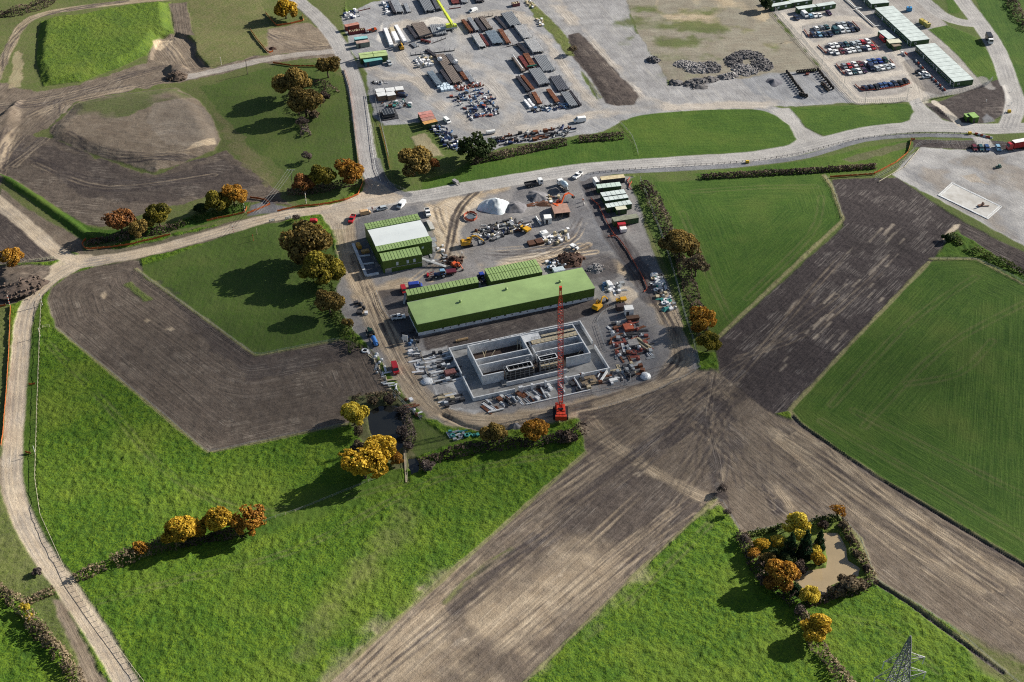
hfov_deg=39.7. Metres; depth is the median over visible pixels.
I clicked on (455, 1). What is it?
beam bundle
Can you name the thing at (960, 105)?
topsoil bed
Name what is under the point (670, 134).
grass verge
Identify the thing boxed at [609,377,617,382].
white block
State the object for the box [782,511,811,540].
tree
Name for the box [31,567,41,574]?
shrub
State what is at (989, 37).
truck
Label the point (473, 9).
van
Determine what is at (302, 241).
tree
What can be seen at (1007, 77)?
gravel road
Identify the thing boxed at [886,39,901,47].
site cabin
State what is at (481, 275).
tractor
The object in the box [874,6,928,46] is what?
modular office
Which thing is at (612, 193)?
container
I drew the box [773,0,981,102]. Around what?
car park
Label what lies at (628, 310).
site cabin
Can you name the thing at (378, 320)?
haul road
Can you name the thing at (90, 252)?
road verge
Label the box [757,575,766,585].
shrub
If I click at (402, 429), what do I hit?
bare tree
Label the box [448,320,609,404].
bund wall
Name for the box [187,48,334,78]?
dirt track
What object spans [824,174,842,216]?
fence
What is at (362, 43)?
container
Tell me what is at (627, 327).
formwork panel
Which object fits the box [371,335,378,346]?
tank trailer
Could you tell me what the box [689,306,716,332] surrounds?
tree
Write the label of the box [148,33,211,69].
earth pit
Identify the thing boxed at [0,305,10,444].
barrier
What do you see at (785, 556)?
tree
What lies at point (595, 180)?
container
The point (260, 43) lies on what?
barrier
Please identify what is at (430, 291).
switch house
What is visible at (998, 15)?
grass field
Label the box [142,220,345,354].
grass field
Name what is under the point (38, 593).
hedge
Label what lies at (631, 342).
formwork panel
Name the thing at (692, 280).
hedge
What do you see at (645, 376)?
sheeted heap
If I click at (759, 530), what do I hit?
hedge
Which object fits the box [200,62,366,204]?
grass field
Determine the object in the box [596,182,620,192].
container
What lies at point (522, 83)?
beam bundle
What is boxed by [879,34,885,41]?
van
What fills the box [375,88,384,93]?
storage crate
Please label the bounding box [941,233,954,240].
shrub
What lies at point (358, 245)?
generator
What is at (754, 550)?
tree
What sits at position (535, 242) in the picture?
rusty plates
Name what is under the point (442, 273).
tractor
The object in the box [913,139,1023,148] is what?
topsoil bed
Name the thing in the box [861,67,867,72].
car
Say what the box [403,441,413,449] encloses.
shrub
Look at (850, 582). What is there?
shrub
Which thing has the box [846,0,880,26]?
white barrier
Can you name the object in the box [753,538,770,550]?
tree
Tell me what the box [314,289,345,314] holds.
tree
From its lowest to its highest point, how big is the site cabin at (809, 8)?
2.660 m
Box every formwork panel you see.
[622,323,633,331]
[627,339,638,347]
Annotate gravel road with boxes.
[290,0,412,202]
[331,122,1023,213]
[915,0,988,26]
[955,0,1023,131]
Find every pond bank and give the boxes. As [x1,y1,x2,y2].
[349,390,421,469]
[746,516,875,600]
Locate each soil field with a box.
[0,131,292,226]
[0,212,57,263]
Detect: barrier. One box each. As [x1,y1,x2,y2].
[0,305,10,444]
[82,233,170,248]
[206,207,246,220]
[247,196,270,213]
[250,28,272,52]
[265,12,303,25]
[273,62,314,66]
[277,176,362,211]
[464,211,476,220]
[591,198,613,233]
[608,235,637,268]
[830,172,875,177]
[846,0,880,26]
[855,79,909,89]
[874,143,910,172]
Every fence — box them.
[20,256,54,264]
[34,298,143,681]
[55,327,343,450]
[135,268,338,353]
[263,478,370,521]
[368,348,420,418]
[374,92,388,156]
[587,366,630,391]
[590,132,966,172]
[598,365,700,408]
[640,176,699,362]
[742,514,873,571]
[775,8,907,102]
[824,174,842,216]
[875,139,1001,176]
[876,578,1019,681]
[880,148,919,180]
[922,78,992,100]
[930,257,1023,281]
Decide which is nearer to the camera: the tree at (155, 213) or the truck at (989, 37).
the tree at (155, 213)
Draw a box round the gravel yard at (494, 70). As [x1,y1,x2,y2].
[342,0,794,148]
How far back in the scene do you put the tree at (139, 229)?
559.63 m
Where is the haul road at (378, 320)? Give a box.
[342,254,694,429]
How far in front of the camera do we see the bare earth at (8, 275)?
544.72 m
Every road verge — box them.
[1,188,84,253]
[80,216,289,262]
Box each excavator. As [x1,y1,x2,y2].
[451,261,463,270]
[460,235,484,247]
[552,192,574,205]
[592,295,608,311]
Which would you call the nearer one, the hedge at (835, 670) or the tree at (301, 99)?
the hedge at (835, 670)
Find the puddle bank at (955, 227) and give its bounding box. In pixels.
[943,224,959,241]
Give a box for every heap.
[0,275,49,298]
[165,70,187,80]
[420,377,432,384]
[441,255,463,265]
[477,198,508,214]
[505,201,526,212]
[508,423,520,429]
[526,190,548,202]
[535,201,551,206]
[552,251,585,267]
[586,263,604,273]
[640,372,650,379]
[646,56,660,63]
[669,79,682,85]
[672,59,694,68]
[681,80,695,86]
[684,61,709,73]
[690,78,709,83]
[691,82,707,89]
[704,60,721,73]
[704,76,719,82]
[716,73,731,79]
[723,55,742,68]
[725,72,739,78]
[731,49,764,59]
[731,63,758,76]
[750,57,773,71]
[766,78,782,86]
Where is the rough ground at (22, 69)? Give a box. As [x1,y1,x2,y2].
[0,0,366,251]
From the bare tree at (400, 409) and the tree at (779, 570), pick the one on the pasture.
the tree at (779, 570)
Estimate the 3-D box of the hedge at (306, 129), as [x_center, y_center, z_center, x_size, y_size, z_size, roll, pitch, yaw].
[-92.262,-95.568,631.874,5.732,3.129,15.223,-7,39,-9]
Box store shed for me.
[358,50,387,64]
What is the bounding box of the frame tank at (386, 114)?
[378,108,398,120]
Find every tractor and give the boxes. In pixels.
[365,327,374,336]
[434,268,445,278]
[476,271,485,283]
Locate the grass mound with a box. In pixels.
[37,1,174,85]
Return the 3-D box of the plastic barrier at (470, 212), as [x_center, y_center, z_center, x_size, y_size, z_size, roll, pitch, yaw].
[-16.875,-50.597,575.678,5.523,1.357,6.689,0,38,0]
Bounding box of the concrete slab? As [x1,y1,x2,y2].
[938,182,1001,218]
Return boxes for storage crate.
[361,249,369,253]
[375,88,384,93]
[376,92,386,101]
[385,87,394,91]
[385,91,395,100]
[395,86,403,94]
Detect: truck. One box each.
[348,214,355,222]
[391,313,405,320]
[424,207,430,216]
[524,177,543,187]
[556,178,568,191]
[572,170,582,178]
[985,32,993,43]
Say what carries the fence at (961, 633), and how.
on the pasture
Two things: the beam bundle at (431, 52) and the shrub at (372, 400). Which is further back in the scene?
the beam bundle at (431, 52)
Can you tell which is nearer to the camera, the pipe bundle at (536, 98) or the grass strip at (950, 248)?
the grass strip at (950, 248)
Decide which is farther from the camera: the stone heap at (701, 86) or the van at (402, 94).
the stone heap at (701, 86)
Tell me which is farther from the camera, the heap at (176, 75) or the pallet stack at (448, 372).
the heap at (176, 75)
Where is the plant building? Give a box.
[485,259,542,285]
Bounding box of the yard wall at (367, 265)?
[352,243,378,276]
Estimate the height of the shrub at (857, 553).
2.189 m
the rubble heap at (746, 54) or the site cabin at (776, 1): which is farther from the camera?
the site cabin at (776, 1)
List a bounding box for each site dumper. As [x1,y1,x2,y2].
[520,224,531,232]
[616,296,626,302]
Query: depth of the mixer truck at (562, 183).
591.24 m
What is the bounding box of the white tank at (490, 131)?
[486,129,494,133]
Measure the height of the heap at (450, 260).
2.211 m
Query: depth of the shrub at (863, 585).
415.90 m
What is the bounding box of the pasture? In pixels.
[0,0,1023,681]
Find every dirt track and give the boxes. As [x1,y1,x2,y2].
[0,0,164,79]
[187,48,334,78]
[958,220,1023,283]
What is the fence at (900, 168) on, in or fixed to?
on the pasture
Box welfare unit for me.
[617,222,626,232]
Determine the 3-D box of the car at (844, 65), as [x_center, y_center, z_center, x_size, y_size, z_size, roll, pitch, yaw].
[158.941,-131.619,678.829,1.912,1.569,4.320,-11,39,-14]
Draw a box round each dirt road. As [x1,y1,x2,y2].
[0,195,345,266]
[1,255,140,681]
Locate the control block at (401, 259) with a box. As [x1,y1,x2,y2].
[379,246,445,272]
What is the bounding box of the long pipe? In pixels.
[488,408,503,412]
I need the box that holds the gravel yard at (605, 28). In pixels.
[531,0,855,108]
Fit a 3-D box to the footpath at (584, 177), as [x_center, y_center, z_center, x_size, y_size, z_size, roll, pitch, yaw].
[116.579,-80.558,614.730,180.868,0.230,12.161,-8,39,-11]
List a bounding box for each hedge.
[0,0,55,17]
[0,581,85,681]
[25,585,55,604]
[28,620,73,673]
[72,535,184,583]
[86,219,184,245]
[171,202,245,228]
[180,526,243,547]
[286,178,357,195]
[288,91,310,117]
[299,123,311,136]
[313,274,342,315]
[314,78,339,91]
[330,311,360,352]
[351,389,397,400]
[399,404,416,443]
[417,421,588,466]
[470,137,567,164]
[577,131,623,142]
[638,179,675,234]
[671,252,708,336]
[700,162,876,179]
[736,529,798,607]
[747,513,839,536]
[794,602,855,681]
[803,575,878,607]
[839,517,877,575]
[948,232,1023,274]
[1007,0,1023,29]
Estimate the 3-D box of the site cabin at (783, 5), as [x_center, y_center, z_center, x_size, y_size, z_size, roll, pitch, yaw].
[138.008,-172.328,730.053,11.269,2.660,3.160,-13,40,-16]
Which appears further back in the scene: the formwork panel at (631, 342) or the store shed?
the store shed
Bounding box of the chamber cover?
[466,214,474,219]
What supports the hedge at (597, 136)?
on the grass verge at (573, 151)
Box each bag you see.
[539,230,548,236]
[570,243,578,250]
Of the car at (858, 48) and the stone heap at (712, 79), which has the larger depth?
the car at (858, 48)
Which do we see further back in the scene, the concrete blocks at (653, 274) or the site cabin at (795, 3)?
the site cabin at (795, 3)
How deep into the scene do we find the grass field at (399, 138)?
622.91 m
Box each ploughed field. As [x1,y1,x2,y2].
[48,259,391,451]
[329,368,1023,681]
[716,177,961,412]
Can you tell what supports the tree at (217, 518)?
on the pasture
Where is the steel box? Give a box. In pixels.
[615,303,625,310]
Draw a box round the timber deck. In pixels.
[579,375,598,384]
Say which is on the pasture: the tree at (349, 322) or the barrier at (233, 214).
the tree at (349, 322)
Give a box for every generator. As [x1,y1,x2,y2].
[356,242,361,249]
[915,18,932,29]
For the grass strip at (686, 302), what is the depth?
547.78 m
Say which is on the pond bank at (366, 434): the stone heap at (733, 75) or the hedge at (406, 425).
the hedge at (406, 425)
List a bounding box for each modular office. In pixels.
[863,0,889,8]
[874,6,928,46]
[915,43,973,86]
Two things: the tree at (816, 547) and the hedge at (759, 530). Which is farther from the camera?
the hedge at (759, 530)
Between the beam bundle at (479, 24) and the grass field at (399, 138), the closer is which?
the grass field at (399, 138)
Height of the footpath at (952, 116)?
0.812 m
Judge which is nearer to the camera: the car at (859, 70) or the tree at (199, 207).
the tree at (199, 207)
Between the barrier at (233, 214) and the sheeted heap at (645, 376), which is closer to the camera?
the sheeted heap at (645, 376)
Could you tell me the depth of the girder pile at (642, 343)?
509.17 m
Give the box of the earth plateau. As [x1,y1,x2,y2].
[50,87,221,171]
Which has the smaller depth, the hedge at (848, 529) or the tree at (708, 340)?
the hedge at (848, 529)
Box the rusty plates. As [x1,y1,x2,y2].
[527,238,543,246]
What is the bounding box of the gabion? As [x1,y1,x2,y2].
[606,280,612,287]
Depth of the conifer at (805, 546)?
424.44 m
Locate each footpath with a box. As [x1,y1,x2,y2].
[579,133,976,180]
[932,100,963,125]
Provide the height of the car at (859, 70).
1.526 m
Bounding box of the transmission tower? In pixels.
[873,635,925,681]
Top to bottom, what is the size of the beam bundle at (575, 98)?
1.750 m
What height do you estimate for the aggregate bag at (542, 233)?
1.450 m
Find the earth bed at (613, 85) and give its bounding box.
[568,33,639,105]
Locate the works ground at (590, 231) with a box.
[337,174,699,430]
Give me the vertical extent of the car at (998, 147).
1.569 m
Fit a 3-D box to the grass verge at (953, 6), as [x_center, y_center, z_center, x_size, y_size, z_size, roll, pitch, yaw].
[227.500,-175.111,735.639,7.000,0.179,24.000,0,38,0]
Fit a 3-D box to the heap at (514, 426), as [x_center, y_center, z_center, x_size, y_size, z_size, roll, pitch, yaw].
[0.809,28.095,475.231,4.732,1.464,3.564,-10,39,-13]
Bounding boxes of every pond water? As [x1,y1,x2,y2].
[368,405,404,449]
[408,458,418,473]
[796,533,859,594]
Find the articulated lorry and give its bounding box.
[1006,138,1023,150]
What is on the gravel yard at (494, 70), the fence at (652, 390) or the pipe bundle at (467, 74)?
the pipe bundle at (467, 74)
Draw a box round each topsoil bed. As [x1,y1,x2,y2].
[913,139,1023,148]
[925,79,1005,122]
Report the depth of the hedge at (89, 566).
425.22 m
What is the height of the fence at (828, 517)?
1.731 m
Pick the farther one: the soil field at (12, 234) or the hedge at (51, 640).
the soil field at (12, 234)
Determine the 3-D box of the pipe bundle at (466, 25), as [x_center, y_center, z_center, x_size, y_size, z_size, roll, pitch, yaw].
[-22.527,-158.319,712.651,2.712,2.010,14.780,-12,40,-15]
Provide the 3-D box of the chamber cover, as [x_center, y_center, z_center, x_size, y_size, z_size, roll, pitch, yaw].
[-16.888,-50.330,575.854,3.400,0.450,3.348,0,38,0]
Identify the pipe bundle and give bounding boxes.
[388,0,395,13]
[391,0,403,13]
[402,3,410,12]
[409,41,418,47]
[427,71,442,86]
[459,71,468,80]
[461,19,472,32]
[462,70,475,82]
[467,17,479,31]
[471,33,485,47]
[480,33,489,46]
[484,29,503,44]
[497,28,510,43]
[514,25,531,39]
[516,43,528,53]
[520,75,534,90]
[522,53,535,67]
[524,38,543,53]
[526,92,536,103]
[531,91,542,104]
[546,88,559,102]
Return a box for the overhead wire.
[253,169,293,212]
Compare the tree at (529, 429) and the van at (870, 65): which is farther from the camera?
the van at (870, 65)
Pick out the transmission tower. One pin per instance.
(908, 642)
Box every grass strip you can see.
[411,416,464,456]
[525,0,574,55]
[640,189,691,332]
[644,185,697,336]
[936,232,1023,282]
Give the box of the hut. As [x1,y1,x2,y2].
[551,203,569,217]
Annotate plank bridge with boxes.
[403,442,407,481]
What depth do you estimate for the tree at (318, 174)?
588.03 m
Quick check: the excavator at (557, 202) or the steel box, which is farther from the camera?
the excavator at (557, 202)
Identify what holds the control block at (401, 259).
on the works ground at (590, 231)
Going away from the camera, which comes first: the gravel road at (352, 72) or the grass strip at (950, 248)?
the grass strip at (950, 248)
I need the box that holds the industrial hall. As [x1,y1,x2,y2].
[407,268,594,335]
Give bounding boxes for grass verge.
[23,299,144,681]
[422,129,637,189]
[619,109,797,158]
[694,140,913,178]
[789,103,913,134]
[929,25,998,83]
[946,0,960,12]
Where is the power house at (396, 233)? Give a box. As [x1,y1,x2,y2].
[364,214,436,263]
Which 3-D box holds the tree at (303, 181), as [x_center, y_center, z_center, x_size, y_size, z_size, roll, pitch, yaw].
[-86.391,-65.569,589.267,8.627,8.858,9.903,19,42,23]
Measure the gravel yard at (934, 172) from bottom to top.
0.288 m
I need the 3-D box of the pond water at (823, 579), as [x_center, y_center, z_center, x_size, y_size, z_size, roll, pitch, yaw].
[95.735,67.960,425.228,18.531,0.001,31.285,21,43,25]
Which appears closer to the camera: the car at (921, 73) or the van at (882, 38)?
the car at (921, 73)
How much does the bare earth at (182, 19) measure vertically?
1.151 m
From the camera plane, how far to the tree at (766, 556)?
422.46 m
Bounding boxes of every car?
[375,205,387,211]
[809,31,816,36]
[827,48,833,53]
[840,63,847,68]
[845,69,852,74]
[849,41,856,45]
[850,61,857,66]
[855,46,861,51]
[855,68,862,73]
[856,61,863,66]
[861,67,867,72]
[870,58,877,63]
[873,83,879,89]
[881,56,888,62]
[883,64,890,69]
[890,80,898,85]
[902,77,909,83]
[918,71,927,75]
[921,74,931,78]
[971,144,977,150]
[977,144,983,150]
[983,144,990,150]
[995,144,1001,150]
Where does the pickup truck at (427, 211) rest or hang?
on the works ground at (590, 231)
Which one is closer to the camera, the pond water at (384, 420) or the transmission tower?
the transmission tower
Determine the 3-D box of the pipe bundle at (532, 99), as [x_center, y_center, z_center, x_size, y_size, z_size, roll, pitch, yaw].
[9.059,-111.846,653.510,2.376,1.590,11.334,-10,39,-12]
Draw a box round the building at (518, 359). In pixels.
[467,323,590,385]
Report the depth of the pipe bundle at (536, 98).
653.21 m
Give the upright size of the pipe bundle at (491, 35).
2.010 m
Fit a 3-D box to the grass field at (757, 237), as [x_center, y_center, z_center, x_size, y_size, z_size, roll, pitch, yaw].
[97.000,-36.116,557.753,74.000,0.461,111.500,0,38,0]
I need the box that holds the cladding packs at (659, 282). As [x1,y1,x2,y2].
[654,279,664,286]
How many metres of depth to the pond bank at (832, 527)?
432.51 m
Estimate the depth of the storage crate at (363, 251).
555.19 m
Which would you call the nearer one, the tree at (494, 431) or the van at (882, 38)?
the tree at (494, 431)
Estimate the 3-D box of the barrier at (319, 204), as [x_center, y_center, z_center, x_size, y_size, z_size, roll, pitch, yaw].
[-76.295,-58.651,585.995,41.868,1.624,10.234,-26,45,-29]
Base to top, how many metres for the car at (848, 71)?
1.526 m
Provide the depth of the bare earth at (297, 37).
702.80 m
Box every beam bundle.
[406,25,418,39]
[411,21,432,38]
[417,0,434,12]
[420,37,430,43]
[425,48,435,56]
[429,23,447,35]
[432,0,443,10]
[435,53,462,84]
[439,69,451,84]
[445,54,462,72]
[451,0,459,4]
[473,17,486,31]
[478,16,492,29]
[494,16,507,28]
[501,11,521,27]
[511,57,525,71]
[516,75,529,92]
[518,55,530,69]
[528,67,549,85]
[533,55,555,71]
[550,75,569,91]
[560,91,577,107]
[569,90,581,105]
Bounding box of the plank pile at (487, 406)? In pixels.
[481,402,492,409]
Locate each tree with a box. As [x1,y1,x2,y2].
[0,247,24,267]
[18,602,29,612]
[24,613,33,621]
[100,208,136,232]
[128,219,147,237]
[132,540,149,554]
[142,202,171,226]
[160,515,206,543]
[193,203,207,213]
[200,506,234,533]
[203,190,231,212]
[219,183,247,205]
[229,504,266,536]
[271,67,312,93]
[273,0,297,18]
[278,219,332,264]
[286,86,323,116]
[291,173,315,191]
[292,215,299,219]
[295,116,308,125]
[297,250,345,284]
[301,151,311,161]
[308,164,336,187]
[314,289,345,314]
[315,56,340,77]
[334,158,364,183]
[337,446,388,478]
[340,401,369,425]
[341,318,353,326]
[352,425,362,436]
[363,434,396,462]
[390,451,403,464]
[393,406,405,412]
[395,425,407,435]
[397,144,432,177]
[428,158,439,169]
[456,131,496,162]
[479,422,507,440]
[520,418,549,440]
[567,45,576,53]
[658,229,701,257]
[682,253,710,276]
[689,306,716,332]
[695,330,722,350]
[716,483,727,491]
[722,509,731,515]
[739,533,749,543]
[747,547,760,557]
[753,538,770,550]
[759,0,772,9]
[759,552,775,565]
[762,558,801,592]
[770,534,784,547]
[780,552,796,562]
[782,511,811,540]
[789,581,801,596]
[794,604,805,614]
[799,585,820,602]
[799,613,831,641]
[810,544,821,554]
[810,551,826,564]
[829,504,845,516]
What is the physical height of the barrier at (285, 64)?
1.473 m
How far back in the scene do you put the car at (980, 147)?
617.45 m
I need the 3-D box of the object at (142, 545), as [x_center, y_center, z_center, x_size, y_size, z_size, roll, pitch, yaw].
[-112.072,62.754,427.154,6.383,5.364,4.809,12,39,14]
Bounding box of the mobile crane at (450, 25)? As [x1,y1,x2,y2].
[436,0,456,31]
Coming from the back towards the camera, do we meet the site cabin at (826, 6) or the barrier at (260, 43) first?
the site cabin at (826, 6)
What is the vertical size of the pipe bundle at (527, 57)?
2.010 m
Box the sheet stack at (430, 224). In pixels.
[426,220,434,230]
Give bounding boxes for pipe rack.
[410,48,454,55]
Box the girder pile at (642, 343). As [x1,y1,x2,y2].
[633,337,651,348]
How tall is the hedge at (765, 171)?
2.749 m
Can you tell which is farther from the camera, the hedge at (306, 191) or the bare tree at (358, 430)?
the hedge at (306, 191)
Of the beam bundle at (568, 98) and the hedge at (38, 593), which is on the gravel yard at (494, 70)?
the beam bundle at (568, 98)
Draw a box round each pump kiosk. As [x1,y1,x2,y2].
[963,113,970,121]
[968,112,978,122]
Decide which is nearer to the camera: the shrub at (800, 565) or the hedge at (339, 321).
the shrub at (800, 565)
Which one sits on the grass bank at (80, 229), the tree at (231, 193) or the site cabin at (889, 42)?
the tree at (231, 193)
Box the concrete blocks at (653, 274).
[650,272,657,276]
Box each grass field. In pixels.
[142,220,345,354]
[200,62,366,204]
[372,123,446,177]
[655,175,841,335]
[790,258,1023,559]
[977,0,1023,93]
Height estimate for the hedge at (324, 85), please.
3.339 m
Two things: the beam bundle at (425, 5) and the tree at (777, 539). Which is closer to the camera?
the tree at (777, 539)
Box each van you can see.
[359,209,370,215]
[391,360,399,374]
[397,92,407,96]
[397,199,405,208]
[400,284,406,293]
[408,281,422,288]
[443,116,450,123]
[468,7,477,12]
[573,116,585,122]
[800,10,808,17]
[831,25,838,33]
[837,25,844,32]
[866,62,874,70]
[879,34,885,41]
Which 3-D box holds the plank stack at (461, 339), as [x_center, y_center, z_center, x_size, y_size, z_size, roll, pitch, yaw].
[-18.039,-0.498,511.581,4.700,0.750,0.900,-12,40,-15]
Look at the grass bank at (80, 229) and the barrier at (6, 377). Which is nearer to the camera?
the barrier at (6, 377)
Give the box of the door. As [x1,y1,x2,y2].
[385,268,391,272]
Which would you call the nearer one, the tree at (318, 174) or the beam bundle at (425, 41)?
the tree at (318, 174)
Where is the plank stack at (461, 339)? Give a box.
[455,337,467,341]
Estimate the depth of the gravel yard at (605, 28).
671.21 m
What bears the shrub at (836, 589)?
on the pond bank at (832, 527)
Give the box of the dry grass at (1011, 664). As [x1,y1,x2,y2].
[958,631,1023,681]
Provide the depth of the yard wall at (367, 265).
549.34 m
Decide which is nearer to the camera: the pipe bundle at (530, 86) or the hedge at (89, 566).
the hedge at (89, 566)
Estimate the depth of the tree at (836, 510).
438.97 m
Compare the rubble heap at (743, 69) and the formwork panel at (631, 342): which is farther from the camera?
the rubble heap at (743, 69)
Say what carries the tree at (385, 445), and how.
on the pasture
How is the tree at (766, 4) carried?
on the rough ground at (671, 32)
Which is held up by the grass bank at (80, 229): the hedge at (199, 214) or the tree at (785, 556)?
the hedge at (199, 214)
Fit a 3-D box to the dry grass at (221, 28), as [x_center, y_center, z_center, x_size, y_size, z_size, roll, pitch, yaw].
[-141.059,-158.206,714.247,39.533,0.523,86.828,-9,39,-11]
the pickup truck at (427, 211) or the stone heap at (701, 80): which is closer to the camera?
the pickup truck at (427, 211)
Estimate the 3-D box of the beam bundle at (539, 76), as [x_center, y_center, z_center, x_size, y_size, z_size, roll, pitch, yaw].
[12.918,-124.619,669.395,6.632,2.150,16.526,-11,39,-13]
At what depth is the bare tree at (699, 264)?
537.74 m
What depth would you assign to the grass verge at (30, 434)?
473.76 m
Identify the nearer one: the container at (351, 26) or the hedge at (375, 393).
the hedge at (375, 393)
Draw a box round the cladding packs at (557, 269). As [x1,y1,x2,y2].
[552,266,564,272]
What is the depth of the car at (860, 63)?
680.08 m
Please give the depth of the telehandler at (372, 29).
708.48 m
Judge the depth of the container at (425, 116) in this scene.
636.90 m
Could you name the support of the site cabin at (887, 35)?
on the car park
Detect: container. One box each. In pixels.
[344,22,359,30]
[354,36,367,43]
[355,39,369,47]
[363,57,382,66]
[418,110,432,118]
[419,113,433,121]
[421,116,435,124]
[422,119,437,128]
[593,177,598,186]
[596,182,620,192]
[600,174,624,183]
[600,189,625,201]
[603,194,628,204]
[605,200,631,212]
[612,213,638,226]
[615,205,626,214]
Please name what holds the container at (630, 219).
on the works ground at (590, 231)
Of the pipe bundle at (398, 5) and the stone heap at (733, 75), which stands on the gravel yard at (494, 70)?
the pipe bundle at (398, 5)
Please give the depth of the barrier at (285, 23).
716.92 m
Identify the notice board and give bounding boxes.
[402,335,407,341]
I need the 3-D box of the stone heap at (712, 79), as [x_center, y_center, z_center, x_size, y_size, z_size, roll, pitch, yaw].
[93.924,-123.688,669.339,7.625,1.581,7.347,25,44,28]
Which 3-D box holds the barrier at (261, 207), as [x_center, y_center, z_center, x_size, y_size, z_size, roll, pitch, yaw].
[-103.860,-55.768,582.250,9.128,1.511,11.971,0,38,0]
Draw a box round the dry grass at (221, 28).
[188,0,269,67]
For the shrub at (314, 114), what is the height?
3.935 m
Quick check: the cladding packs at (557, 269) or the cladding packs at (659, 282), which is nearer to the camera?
the cladding packs at (659, 282)
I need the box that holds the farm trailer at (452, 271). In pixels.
[446,268,456,274]
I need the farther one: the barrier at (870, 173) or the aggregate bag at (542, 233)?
the barrier at (870, 173)
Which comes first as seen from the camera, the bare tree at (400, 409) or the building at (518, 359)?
the bare tree at (400, 409)
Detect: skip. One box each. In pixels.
[348,28,365,34]
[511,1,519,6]
[626,315,639,320]
[661,306,668,311]
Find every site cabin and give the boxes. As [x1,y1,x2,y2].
[544,214,551,223]
[624,305,633,316]
[769,1,791,10]
[772,0,786,2]
[789,0,812,6]
[795,4,816,13]
[815,1,835,10]
[877,30,894,39]
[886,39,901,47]
[891,43,901,50]
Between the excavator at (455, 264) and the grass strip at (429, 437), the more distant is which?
the excavator at (455, 264)
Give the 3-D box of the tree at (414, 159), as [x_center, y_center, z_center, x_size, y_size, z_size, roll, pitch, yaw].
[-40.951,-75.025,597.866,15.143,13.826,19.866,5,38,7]
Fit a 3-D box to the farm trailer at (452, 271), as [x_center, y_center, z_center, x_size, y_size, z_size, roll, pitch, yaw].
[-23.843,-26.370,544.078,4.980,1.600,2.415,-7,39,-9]
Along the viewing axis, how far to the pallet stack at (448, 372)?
495.77 m
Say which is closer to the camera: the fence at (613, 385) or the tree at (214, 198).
the fence at (613, 385)
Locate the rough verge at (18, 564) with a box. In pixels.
[0,305,79,679]
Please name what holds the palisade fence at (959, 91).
on the car park
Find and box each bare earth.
[0,53,335,184]
[0,264,60,304]
[54,598,107,681]
[169,2,194,34]
[265,23,332,53]
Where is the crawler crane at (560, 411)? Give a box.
[553,286,567,420]
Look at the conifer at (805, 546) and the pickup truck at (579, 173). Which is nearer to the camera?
the conifer at (805, 546)
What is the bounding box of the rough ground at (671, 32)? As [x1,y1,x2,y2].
[627,0,822,82]
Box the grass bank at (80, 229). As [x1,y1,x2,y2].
[1,174,249,243]
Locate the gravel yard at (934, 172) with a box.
[893,147,1023,244]
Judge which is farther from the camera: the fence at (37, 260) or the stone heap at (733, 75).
the stone heap at (733, 75)
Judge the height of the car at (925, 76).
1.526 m
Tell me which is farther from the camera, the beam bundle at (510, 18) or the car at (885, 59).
the beam bundle at (510, 18)
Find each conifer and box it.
[780,531,798,557]
[796,529,814,560]
[813,529,825,551]
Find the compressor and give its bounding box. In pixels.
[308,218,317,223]
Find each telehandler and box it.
[365,27,376,32]
[398,41,403,49]
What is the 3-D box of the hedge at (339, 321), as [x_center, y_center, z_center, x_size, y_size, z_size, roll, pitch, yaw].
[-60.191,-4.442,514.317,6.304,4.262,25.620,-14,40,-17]
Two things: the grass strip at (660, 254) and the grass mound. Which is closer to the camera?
the grass strip at (660, 254)
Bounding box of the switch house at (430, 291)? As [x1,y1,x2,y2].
[403,277,478,303]
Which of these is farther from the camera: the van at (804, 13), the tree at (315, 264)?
the van at (804, 13)
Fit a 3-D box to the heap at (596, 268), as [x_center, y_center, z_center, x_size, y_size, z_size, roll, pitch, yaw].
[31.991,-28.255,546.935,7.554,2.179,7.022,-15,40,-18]
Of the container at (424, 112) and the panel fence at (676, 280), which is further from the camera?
the container at (424, 112)
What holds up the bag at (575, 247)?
on the works ground at (590, 231)
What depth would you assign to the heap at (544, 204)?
582.68 m
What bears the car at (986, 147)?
on the gravel yard at (934, 172)
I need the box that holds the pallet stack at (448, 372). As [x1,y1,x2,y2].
[444,368,456,376]
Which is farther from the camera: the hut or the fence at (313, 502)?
the hut
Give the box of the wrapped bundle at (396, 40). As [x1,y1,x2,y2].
[394,35,399,42]
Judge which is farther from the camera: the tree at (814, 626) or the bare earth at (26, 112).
the bare earth at (26, 112)
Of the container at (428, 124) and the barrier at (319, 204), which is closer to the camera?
the barrier at (319, 204)
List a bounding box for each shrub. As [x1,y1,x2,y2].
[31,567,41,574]
[308,110,319,117]
[320,91,330,98]
[350,439,364,451]
[367,396,377,404]
[383,393,394,404]
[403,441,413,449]
[420,459,434,471]
[555,430,577,443]
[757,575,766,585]
[768,547,779,558]
[795,558,808,573]
[817,520,828,529]
[826,583,844,597]
[837,521,848,528]
[837,573,859,593]
[845,534,856,542]
[853,549,861,556]
[858,578,867,589]
[862,564,870,570]
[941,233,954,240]
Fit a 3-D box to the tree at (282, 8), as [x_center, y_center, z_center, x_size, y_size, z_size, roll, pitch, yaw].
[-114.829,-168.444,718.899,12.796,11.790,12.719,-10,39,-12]
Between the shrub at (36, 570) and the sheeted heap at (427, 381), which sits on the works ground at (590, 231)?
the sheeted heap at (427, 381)
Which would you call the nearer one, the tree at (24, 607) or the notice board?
the tree at (24, 607)
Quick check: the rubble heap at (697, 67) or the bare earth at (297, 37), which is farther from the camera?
the bare earth at (297, 37)

